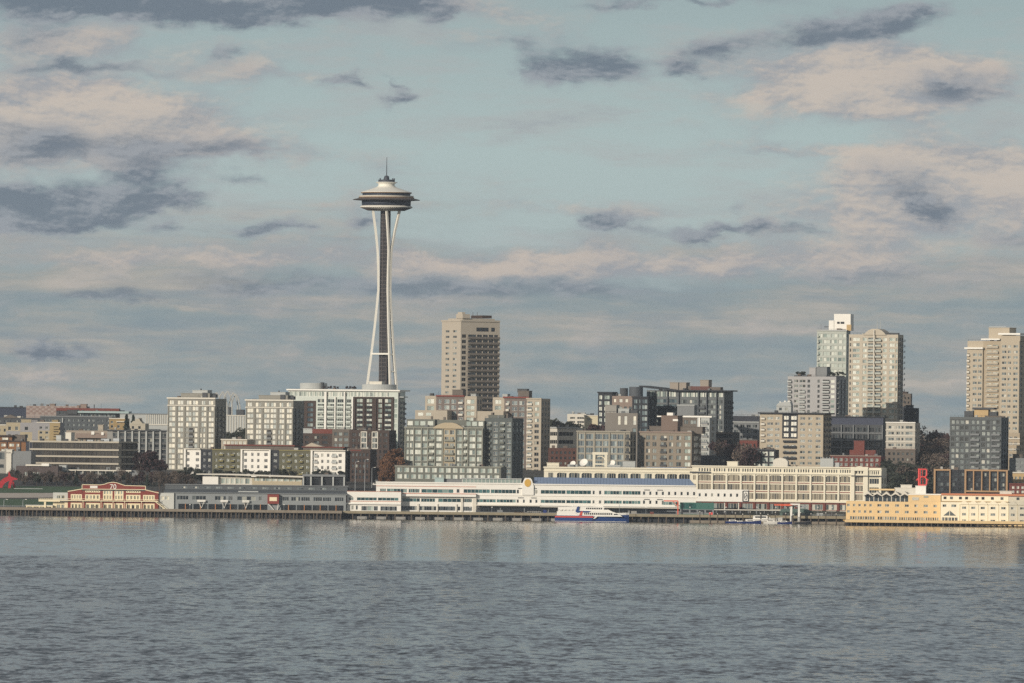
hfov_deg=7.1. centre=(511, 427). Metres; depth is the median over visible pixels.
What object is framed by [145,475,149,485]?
tree
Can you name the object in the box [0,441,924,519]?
ground
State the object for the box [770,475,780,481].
window
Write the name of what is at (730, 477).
window
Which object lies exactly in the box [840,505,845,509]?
window
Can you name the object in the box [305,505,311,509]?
window
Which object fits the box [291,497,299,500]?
window
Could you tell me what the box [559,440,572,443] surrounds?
window
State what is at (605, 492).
window
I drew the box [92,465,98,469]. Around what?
window
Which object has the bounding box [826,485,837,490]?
window
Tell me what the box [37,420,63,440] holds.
apartment block
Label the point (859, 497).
window
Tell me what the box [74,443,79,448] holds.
window
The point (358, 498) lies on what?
window
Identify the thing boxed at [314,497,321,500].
window
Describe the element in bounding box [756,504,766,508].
window
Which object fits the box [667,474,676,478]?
window
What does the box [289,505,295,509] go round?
window
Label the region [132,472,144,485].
tree
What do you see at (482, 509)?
window
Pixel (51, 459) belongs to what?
window
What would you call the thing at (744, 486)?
window
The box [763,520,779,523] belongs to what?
motor boat
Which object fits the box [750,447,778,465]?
dark framed annex
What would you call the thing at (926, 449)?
tree
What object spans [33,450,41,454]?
window
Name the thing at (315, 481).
window
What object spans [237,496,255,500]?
window
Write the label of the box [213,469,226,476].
tree
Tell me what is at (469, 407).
window
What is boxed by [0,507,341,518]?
pier
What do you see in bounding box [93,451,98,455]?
window
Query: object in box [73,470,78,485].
tree
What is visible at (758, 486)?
window
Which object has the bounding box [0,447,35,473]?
concrete gallery
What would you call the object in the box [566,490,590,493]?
window
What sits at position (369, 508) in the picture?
window
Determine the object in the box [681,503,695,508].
window
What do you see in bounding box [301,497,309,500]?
window
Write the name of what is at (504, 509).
window
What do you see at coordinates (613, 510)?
window
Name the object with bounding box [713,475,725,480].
window
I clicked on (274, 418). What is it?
apartment tower
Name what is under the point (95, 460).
window
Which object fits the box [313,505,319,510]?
window
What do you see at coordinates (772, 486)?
window
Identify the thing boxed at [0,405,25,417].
warehouse
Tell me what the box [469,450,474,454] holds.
window
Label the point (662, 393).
window
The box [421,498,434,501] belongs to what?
window
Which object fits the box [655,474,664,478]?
window
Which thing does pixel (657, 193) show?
sky
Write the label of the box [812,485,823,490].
window
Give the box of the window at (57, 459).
[55,457,60,461]
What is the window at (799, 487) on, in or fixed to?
in the market hall
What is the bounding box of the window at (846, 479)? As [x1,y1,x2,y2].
[840,476,849,482]
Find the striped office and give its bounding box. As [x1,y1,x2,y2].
[30,432,138,469]
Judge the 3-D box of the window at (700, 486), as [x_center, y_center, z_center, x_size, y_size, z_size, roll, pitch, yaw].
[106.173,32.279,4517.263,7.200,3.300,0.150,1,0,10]
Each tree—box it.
[7,468,20,480]
[21,475,28,481]
[28,469,36,484]
[33,473,40,485]
[40,471,50,482]
[47,470,55,483]
[53,475,60,485]
[59,473,68,485]
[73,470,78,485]
[82,472,92,483]
[91,473,97,481]
[102,471,113,482]
[112,475,120,482]
[116,468,125,483]
[123,414,129,429]
[125,474,132,484]
[132,452,147,469]
[132,463,139,469]
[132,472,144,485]
[138,450,158,472]
[141,462,150,471]
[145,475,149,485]
[149,454,168,471]
[149,472,154,482]
[152,470,159,486]
[155,471,167,488]
[157,472,171,485]
[170,471,184,483]
[178,473,189,483]
[182,467,193,475]
[184,474,195,483]
[185,467,195,479]
[191,468,201,483]
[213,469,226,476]
[217,470,229,475]
[224,471,235,476]
[226,432,233,438]
[235,427,244,436]
[236,431,244,438]
[236,468,250,476]
[251,470,262,476]
[261,470,270,476]
[275,468,288,474]
[283,470,297,475]
[335,471,346,475]
[378,470,389,481]
[379,454,401,481]
[383,457,396,481]
[387,448,403,469]
[389,456,408,472]
[550,418,560,425]
[552,420,577,426]
[586,423,604,430]
[588,424,604,430]
[708,441,728,453]
[714,440,731,451]
[715,442,738,455]
[723,443,742,465]
[731,442,751,460]
[736,446,746,458]
[738,446,766,465]
[880,459,910,492]
[887,472,906,488]
[888,463,916,478]
[893,470,922,487]
[894,460,919,483]
[907,476,925,486]
[910,464,928,474]
[915,462,948,490]
[917,455,933,464]
[918,451,935,459]
[920,426,935,441]
[920,430,929,444]
[920,433,926,442]
[920,447,946,454]
[921,477,933,493]
[922,441,949,449]
[924,445,943,453]
[926,430,944,440]
[926,453,948,466]
[928,437,943,444]
[928,446,949,458]
[930,463,948,475]
[931,438,949,447]
[932,433,949,442]
[940,453,949,463]
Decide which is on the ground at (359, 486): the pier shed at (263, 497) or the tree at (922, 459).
the tree at (922, 459)
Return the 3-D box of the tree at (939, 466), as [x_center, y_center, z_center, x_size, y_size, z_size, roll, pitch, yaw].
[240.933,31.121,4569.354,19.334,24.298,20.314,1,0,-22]
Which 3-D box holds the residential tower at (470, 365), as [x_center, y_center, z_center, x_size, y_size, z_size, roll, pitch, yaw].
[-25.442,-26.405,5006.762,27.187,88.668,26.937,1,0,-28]
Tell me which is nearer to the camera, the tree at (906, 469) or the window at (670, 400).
the tree at (906, 469)
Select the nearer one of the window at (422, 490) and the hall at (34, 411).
the window at (422, 490)
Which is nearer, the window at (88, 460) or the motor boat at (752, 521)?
the motor boat at (752, 521)
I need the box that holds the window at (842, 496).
[840,494,849,499]
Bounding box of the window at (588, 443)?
[586,441,592,445]
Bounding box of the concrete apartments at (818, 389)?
[787,367,847,415]
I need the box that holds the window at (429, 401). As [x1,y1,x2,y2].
[427,399,433,403]
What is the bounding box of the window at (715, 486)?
[713,484,725,488]
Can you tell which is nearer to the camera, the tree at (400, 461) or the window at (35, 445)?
the tree at (400, 461)
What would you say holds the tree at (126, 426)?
on the ground at (359, 486)
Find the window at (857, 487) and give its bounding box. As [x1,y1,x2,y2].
[855,485,862,491]
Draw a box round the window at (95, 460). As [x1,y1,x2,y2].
[93,458,98,462]
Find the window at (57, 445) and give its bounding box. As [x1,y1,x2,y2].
[55,443,60,447]
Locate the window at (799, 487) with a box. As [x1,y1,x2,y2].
[797,485,809,490]
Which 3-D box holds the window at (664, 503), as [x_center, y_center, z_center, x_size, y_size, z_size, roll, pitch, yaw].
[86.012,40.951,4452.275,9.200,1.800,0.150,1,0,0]
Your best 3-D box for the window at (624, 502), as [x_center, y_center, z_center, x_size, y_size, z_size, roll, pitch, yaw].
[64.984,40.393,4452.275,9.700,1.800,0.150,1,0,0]
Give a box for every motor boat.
[742,519,760,523]
[745,508,781,521]
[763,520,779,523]
[777,521,791,523]
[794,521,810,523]
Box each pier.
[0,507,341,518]
[843,519,1023,526]
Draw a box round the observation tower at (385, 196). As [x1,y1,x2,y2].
[353,162,419,388]
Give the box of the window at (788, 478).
[784,475,794,481]
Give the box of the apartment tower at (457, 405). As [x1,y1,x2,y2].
[415,390,481,420]
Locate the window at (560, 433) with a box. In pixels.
[559,432,572,435]
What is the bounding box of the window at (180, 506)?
[178,504,184,508]
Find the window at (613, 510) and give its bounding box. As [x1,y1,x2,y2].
[608,509,627,512]
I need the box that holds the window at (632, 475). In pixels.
[630,474,640,477]
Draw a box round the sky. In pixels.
[0,0,1023,435]
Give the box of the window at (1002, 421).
[1001,421,1007,469]
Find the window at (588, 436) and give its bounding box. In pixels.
[586,434,592,438]
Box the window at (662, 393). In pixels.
[660,391,664,396]
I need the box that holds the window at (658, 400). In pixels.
[657,399,665,402]
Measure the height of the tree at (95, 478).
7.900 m
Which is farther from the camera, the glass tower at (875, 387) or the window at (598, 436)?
the glass tower at (875, 387)
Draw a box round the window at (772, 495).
[770,493,780,499]
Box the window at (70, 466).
[68,464,73,468]
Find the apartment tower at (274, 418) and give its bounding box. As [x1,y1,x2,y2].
[245,391,303,449]
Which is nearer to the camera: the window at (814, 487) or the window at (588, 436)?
the window at (814, 487)
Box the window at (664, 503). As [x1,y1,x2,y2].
[662,502,678,504]
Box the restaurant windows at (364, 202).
[362,200,410,205]
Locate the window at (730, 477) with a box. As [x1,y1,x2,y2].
[728,475,739,480]
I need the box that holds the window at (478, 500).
[477,499,495,502]
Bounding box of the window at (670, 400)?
[669,399,676,402]
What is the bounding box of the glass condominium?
[639,380,737,431]
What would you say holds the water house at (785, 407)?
on the ground at (359, 486)
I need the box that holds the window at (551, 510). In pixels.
[549,508,557,512]
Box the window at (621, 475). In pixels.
[618,473,627,477]
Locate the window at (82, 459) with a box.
[80,457,85,462]
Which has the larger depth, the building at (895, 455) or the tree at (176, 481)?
the building at (895, 455)
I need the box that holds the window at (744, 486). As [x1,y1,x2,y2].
[742,484,753,489]
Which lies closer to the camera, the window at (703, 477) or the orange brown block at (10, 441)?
the window at (703, 477)
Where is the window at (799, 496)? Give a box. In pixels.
[797,494,809,499]
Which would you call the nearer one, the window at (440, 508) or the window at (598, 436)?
the window at (440, 508)
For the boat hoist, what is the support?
on the wharf
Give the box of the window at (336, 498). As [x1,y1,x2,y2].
[335,497,343,501]
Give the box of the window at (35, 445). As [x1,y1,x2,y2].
[33,442,41,447]
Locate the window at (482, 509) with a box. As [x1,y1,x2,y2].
[478,507,499,511]
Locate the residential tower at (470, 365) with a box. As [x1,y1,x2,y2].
[441,312,499,410]
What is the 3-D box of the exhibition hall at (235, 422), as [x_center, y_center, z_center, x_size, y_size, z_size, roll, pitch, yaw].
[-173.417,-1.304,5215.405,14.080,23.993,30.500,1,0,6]
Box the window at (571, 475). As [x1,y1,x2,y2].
[569,473,579,477]
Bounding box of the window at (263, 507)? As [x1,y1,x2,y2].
[261,505,266,509]
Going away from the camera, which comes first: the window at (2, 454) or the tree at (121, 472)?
the tree at (121, 472)
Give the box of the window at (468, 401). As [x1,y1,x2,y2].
[467,399,474,403]
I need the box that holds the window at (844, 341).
[830,334,848,414]
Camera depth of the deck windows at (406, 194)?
5381.81 m
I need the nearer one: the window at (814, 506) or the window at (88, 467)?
the window at (814, 506)
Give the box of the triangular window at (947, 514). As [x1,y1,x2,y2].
[943,511,955,515]
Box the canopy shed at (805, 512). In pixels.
[779,509,812,515]
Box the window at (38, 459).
[36,457,41,461]
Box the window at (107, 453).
[105,451,110,455]
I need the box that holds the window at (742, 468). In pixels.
[742,468,878,474]
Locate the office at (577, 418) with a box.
[567,411,589,427]
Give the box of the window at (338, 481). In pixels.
[336,479,341,485]
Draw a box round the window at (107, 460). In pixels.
[105,458,110,462]
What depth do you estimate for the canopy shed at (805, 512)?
4446.00 m
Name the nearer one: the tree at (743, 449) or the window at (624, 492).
the window at (624, 492)
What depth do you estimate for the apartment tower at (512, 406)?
4852.25 m
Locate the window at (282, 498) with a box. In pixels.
[281,497,288,500]
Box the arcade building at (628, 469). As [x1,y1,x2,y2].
[543,452,691,480]
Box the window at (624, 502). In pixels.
[623,501,640,503]
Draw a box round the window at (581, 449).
[578,447,583,452]
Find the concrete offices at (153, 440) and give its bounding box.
[107,427,166,463]
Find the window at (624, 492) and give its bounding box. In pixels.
[623,491,640,494]
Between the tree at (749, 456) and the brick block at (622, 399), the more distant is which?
the brick block at (622, 399)
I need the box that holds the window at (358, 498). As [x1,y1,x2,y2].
[357,497,376,500]
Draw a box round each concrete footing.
[357,516,366,518]
[454,517,463,519]
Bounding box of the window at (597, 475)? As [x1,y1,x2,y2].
[594,473,604,477]
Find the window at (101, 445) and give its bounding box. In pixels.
[99,443,104,448]
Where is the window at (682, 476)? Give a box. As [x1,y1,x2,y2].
[679,474,689,478]
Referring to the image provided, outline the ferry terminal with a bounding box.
[376,477,696,513]
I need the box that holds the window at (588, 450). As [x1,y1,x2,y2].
[586,447,592,452]
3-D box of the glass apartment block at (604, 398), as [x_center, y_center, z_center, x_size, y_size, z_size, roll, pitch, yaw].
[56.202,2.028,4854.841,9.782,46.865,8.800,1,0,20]
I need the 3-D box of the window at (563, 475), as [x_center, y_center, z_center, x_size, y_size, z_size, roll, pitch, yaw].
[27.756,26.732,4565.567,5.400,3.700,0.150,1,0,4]
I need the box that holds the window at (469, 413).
[466,411,473,415]
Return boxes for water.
[0,515,1023,682]
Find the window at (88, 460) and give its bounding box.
[86,458,91,462]
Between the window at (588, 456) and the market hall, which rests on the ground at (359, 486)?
the market hall
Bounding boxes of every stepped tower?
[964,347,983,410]
[966,326,1023,432]
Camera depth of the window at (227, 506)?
4443.20 m
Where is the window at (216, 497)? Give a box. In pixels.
[215,496,225,499]
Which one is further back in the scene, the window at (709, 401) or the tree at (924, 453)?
the window at (709, 401)
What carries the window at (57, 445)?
in the striped office
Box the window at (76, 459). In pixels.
[74,457,79,461]
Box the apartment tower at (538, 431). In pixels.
[526,398,549,469]
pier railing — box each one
[0,505,20,506]
[822,514,843,515]
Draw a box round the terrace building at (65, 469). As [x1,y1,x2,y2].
[59,465,140,477]
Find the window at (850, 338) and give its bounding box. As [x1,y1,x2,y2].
[849,338,902,421]
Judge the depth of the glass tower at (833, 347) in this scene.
4832.77 m
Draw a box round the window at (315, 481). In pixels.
[313,479,318,484]
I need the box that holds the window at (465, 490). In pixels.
[464,489,489,492]
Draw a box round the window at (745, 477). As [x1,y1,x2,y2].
[742,475,753,480]
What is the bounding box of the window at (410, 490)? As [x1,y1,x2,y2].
[409,489,419,492]
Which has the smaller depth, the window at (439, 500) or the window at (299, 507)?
the window at (299, 507)
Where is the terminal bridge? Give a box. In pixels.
[696,489,748,512]
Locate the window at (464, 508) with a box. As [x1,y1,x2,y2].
[463,507,471,510]
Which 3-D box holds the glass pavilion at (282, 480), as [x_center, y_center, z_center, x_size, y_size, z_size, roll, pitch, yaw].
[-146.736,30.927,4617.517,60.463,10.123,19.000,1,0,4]
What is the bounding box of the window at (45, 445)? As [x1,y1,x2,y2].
[43,443,48,447]
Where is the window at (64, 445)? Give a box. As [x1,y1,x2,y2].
[62,443,67,447]
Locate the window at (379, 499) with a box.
[378,498,398,500]
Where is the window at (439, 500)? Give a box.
[438,499,460,501]
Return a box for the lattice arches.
[216,391,240,414]
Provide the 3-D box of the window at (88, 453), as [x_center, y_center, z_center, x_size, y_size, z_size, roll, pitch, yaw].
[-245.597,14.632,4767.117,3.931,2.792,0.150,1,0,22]
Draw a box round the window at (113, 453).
[111,451,116,455]
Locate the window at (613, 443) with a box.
[611,441,616,445]
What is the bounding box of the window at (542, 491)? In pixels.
[541,490,565,493]
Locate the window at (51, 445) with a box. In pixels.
[49,443,54,447]
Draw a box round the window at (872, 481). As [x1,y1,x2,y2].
[869,479,878,483]
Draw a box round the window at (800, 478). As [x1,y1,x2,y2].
[798,476,809,481]
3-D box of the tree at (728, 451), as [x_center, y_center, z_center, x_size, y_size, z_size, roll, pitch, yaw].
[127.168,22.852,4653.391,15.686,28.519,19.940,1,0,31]
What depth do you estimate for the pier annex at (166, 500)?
4442.00 m
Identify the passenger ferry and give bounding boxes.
[555,502,628,521]
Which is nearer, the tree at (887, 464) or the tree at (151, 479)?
the tree at (887, 464)
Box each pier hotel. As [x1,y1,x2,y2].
[846,485,941,519]
[941,491,1023,525]
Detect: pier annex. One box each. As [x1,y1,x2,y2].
[53,492,67,507]
[159,493,173,508]
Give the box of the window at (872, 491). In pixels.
[869,487,878,492]
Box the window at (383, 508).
[380,506,396,510]
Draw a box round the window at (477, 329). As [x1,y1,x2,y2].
[476,328,488,331]
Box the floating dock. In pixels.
[690,520,844,523]
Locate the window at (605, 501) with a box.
[604,500,621,503]
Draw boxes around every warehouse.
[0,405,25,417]
[830,441,885,467]
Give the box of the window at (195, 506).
[193,504,199,508]
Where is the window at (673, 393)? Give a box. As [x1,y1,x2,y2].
[671,391,675,396]
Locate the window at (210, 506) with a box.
[208,504,214,508]
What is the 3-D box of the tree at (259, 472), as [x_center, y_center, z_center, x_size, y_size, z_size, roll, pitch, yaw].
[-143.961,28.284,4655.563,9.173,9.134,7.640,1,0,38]
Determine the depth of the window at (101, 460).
4764.53 m
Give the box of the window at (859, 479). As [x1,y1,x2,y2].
[855,476,862,482]
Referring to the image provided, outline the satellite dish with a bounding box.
[580,459,587,465]
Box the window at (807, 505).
[800,504,808,509]
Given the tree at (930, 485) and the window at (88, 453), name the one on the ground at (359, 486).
the tree at (930, 485)
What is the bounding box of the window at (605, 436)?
[603,434,608,438]
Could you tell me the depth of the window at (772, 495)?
4510.96 m
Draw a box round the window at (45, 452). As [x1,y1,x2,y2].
[43,450,48,454]
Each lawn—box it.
[0,486,87,492]
[0,499,52,505]
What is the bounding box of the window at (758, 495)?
[756,493,767,498]
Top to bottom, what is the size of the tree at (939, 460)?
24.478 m
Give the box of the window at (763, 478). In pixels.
[756,475,767,481]
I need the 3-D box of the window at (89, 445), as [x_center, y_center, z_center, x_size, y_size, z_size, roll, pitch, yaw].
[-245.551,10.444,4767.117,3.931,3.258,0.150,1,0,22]
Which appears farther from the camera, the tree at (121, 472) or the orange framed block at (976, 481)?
the tree at (121, 472)
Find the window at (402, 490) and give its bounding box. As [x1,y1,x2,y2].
[387,489,406,492]
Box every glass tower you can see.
[816,314,853,414]
[848,321,904,447]
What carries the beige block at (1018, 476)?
on the ground at (359, 486)
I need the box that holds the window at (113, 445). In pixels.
[111,443,116,448]
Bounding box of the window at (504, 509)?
[501,508,523,511]
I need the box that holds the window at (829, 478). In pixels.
[826,476,837,481]
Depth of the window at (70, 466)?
4771.51 m
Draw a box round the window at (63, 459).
[61,457,66,461]
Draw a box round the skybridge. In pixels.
[39,498,59,507]
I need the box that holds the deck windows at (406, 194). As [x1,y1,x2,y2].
[362,193,409,195]
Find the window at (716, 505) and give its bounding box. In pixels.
[714,503,723,507]
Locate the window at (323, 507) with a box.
[321,505,327,510]
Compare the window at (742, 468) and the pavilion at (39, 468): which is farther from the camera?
the pavilion at (39, 468)
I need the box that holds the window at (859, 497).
[855,494,862,500]
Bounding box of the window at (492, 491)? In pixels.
[491,490,515,493]
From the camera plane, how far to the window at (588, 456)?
4626.97 m
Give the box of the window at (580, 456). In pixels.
[578,454,583,458]
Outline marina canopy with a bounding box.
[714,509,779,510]
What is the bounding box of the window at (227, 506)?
[223,504,229,509]
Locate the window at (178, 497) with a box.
[177,496,188,499]
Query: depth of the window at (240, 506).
4443.20 m
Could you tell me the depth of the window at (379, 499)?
4446.45 m
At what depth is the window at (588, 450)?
4626.97 m
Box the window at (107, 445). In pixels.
[105,443,110,448]
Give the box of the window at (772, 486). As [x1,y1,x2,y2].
[770,484,780,490]
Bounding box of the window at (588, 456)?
[586,454,592,459]
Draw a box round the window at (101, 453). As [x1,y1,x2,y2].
[99,451,104,455]
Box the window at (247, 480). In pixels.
[245,478,249,483]
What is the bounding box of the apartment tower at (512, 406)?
[477,389,531,467]
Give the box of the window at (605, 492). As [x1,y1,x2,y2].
[604,491,621,494]
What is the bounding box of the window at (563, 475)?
[557,473,566,477]
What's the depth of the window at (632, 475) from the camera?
4563.02 m
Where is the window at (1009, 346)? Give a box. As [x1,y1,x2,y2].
[1007,345,1021,429]
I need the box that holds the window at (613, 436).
[611,434,616,439]
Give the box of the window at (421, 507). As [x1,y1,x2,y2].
[419,506,435,509]
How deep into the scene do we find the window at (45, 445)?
4777.34 m
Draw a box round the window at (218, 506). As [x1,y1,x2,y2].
[216,504,221,508]
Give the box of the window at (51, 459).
[49,457,54,461]
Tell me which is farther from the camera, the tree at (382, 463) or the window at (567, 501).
the tree at (382, 463)
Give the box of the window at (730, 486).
[728,484,739,489]
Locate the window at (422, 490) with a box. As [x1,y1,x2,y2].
[421,489,452,492]
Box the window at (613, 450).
[611,448,616,452]
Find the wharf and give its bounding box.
[343,511,845,521]
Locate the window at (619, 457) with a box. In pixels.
[617,455,622,459]
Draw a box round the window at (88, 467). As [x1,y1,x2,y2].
[86,465,91,469]
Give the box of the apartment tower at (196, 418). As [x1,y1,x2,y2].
[167,389,225,469]
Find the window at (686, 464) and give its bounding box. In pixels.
[684,462,689,466]
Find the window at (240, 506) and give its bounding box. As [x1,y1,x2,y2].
[238,504,244,509]
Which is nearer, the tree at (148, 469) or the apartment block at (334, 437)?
the tree at (148, 469)
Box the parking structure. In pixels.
[716,432,739,444]
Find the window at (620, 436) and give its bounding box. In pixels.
[618,434,623,439]
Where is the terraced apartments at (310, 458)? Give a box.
[184,443,349,480]
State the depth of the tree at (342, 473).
4653.92 m
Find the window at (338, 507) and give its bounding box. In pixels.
[336,505,343,511]
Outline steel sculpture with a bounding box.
[0,472,16,487]
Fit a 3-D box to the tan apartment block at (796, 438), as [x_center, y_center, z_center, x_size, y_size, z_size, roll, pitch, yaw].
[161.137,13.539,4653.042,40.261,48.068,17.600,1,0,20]
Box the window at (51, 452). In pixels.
[49,450,54,454]
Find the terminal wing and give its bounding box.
[346,491,400,510]
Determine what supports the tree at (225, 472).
on the ground at (359, 486)
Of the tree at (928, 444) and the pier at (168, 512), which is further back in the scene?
the tree at (928, 444)
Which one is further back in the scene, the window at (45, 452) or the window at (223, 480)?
the window at (45, 452)
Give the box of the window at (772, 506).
[770,504,780,509]
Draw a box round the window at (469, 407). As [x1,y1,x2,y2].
[467,405,474,409]
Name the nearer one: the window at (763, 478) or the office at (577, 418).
the window at (763, 478)
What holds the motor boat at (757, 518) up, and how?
on the water
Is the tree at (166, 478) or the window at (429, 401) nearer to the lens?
the tree at (166, 478)
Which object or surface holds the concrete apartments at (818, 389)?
on the ground at (359, 486)
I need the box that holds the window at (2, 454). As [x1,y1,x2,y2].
[0,452,4,458]
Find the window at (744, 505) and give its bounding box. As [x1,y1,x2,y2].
[742,503,752,508]
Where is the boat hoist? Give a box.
[774,503,806,520]
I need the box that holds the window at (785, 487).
[783,485,794,490]
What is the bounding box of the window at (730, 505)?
[728,503,737,508]
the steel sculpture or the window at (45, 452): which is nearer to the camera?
the steel sculpture
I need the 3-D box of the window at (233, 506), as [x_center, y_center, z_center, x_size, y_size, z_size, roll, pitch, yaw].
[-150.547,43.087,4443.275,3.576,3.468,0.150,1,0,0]
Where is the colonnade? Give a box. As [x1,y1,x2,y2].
[302,467,345,485]
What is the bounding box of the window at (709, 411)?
[708,410,715,413]
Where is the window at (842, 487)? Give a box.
[840,485,849,490]
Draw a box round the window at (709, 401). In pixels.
[708,400,715,403]
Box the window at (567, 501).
[566,500,590,503]
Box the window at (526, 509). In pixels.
[525,508,547,512]
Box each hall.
[26,403,89,417]
[56,404,124,415]
[60,482,166,508]
[120,413,167,429]
[226,407,245,432]
[680,502,713,514]
[690,457,886,511]
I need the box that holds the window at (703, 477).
[698,474,710,480]
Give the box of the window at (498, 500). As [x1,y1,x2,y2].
[497,499,515,502]
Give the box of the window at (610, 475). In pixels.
[607,473,615,477]
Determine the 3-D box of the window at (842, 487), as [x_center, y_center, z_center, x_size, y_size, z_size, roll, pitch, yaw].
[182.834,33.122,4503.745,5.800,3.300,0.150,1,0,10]
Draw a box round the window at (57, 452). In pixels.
[55,450,60,454]
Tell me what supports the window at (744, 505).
in the market hall
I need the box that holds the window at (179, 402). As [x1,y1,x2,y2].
[177,400,182,404]
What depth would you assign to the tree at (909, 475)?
4564.69 m
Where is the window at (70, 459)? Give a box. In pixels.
[68,457,73,461]
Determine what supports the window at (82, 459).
in the striped office
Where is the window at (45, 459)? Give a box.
[43,457,48,461]
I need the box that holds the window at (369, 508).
[367,506,373,510]
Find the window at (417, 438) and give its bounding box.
[415,436,420,440]
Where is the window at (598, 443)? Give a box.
[596,441,601,445]
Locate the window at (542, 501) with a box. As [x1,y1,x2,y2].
[541,500,565,502]
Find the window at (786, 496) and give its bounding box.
[783,493,794,499]
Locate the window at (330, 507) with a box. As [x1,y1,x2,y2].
[328,505,335,510]
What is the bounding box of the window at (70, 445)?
[68,443,73,448]
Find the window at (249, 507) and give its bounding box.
[246,504,251,509]
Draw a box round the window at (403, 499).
[402,498,419,501]
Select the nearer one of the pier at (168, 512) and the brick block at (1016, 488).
the pier at (168, 512)
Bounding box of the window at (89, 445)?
[86,443,92,448]
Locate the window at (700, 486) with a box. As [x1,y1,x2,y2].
[698,484,710,488]
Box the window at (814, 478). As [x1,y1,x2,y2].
[812,476,823,481]
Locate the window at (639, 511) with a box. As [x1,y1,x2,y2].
[630,509,675,513]
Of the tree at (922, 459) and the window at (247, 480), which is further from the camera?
the tree at (922, 459)
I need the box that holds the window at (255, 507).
[253,505,259,509]
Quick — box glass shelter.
[26,505,52,507]
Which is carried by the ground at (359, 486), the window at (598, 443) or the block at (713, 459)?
the block at (713, 459)
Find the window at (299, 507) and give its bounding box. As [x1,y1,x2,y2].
[297,505,303,509]
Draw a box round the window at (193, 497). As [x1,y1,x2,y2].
[192,496,205,499]
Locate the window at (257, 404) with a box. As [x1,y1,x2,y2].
[255,402,260,406]
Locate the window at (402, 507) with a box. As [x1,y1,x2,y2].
[401,506,416,509]
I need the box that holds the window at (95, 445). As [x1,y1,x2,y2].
[93,443,98,448]
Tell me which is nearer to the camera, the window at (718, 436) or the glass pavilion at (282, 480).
the glass pavilion at (282, 480)
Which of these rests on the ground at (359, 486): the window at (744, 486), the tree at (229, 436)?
the tree at (229, 436)
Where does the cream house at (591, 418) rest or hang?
on the ground at (359, 486)
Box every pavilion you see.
[16,463,61,477]
[66,409,131,417]
[196,473,302,484]
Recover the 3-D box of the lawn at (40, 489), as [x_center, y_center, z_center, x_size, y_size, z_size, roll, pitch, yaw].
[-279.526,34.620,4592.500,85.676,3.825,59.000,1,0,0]
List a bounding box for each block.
[0,415,39,422]
[0,423,5,434]
[0,435,26,450]
[6,419,38,440]
[25,441,31,450]
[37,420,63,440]
[40,413,114,435]
[66,425,110,440]
[221,437,254,448]
[286,381,409,451]
[303,427,356,450]
[349,427,395,476]
[350,447,376,481]
[394,464,506,481]
[404,416,485,465]
[485,413,522,482]
[548,445,576,466]
[550,425,582,447]
[576,430,635,466]
[597,392,617,425]
[605,405,639,467]
[612,387,642,409]
[631,396,654,430]
[639,413,705,467]
[677,405,696,415]
[683,412,715,454]
[701,453,728,465]
[733,414,759,448]
[740,438,759,448]
[758,410,834,466]
[831,415,887,455]
[885,420,919,455]
[903,392,911,419]
[904,405,918,422]
[933,467,1012,493]
[949,407,1008,469]
[1008,433,1023,469]
[1009,453,1023,471]
[1009,483,1023,496]
[1012,470,1023,482]
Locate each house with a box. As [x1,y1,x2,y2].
[109,418,128,429]
[130,418,148,429]
[584,413,597,429]
[776,400,792,412]
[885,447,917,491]
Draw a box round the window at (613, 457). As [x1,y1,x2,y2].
[611,455,616,459]
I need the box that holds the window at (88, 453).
[86,451,91,455]
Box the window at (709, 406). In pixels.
[708,405,715,408]
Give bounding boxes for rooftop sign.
[916,469,928,485]
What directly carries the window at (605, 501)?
in the ferry terminal
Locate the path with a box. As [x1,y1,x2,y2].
[0,493,52,497]
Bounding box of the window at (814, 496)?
[812,494,823,499]
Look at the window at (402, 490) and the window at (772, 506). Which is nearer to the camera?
the window at (402, 490)
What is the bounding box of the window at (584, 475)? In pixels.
[582,473,591,477]
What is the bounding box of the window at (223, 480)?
[221,478,225,483]
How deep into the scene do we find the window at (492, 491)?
4451.88 m
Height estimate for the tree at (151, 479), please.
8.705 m
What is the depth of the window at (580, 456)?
4628.10 m
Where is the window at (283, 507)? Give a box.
[281,505,287,509]
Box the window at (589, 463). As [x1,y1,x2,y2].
[586,461,592,465]
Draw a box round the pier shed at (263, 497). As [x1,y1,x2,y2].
[164,484,347,511]
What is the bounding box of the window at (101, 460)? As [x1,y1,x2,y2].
[99,458,104,462]
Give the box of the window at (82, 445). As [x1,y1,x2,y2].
[80,443,85,448]
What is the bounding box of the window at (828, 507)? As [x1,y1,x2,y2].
[826,505,836,509]
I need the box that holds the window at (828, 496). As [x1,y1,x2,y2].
[826,494,837,499]
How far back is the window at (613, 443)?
4622.45 m
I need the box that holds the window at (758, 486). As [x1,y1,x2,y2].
[756,484,767,489]
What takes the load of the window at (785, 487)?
in the market hall
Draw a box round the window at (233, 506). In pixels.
[231,504,236,509]
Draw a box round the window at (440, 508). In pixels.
[438,506,454,510]
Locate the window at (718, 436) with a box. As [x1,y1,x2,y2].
[717,435,730,437]
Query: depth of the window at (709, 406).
4833.65 m
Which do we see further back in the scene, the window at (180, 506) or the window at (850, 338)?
the window at (850, 338)
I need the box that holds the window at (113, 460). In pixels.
[111,458,116,462]
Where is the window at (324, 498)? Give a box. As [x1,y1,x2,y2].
[323,497,330,500]
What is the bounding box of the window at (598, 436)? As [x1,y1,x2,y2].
[596,434,601,438]
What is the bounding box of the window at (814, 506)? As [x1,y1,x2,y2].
[812,504,822,509]
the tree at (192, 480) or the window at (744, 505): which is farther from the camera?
the tree at (192, 480)

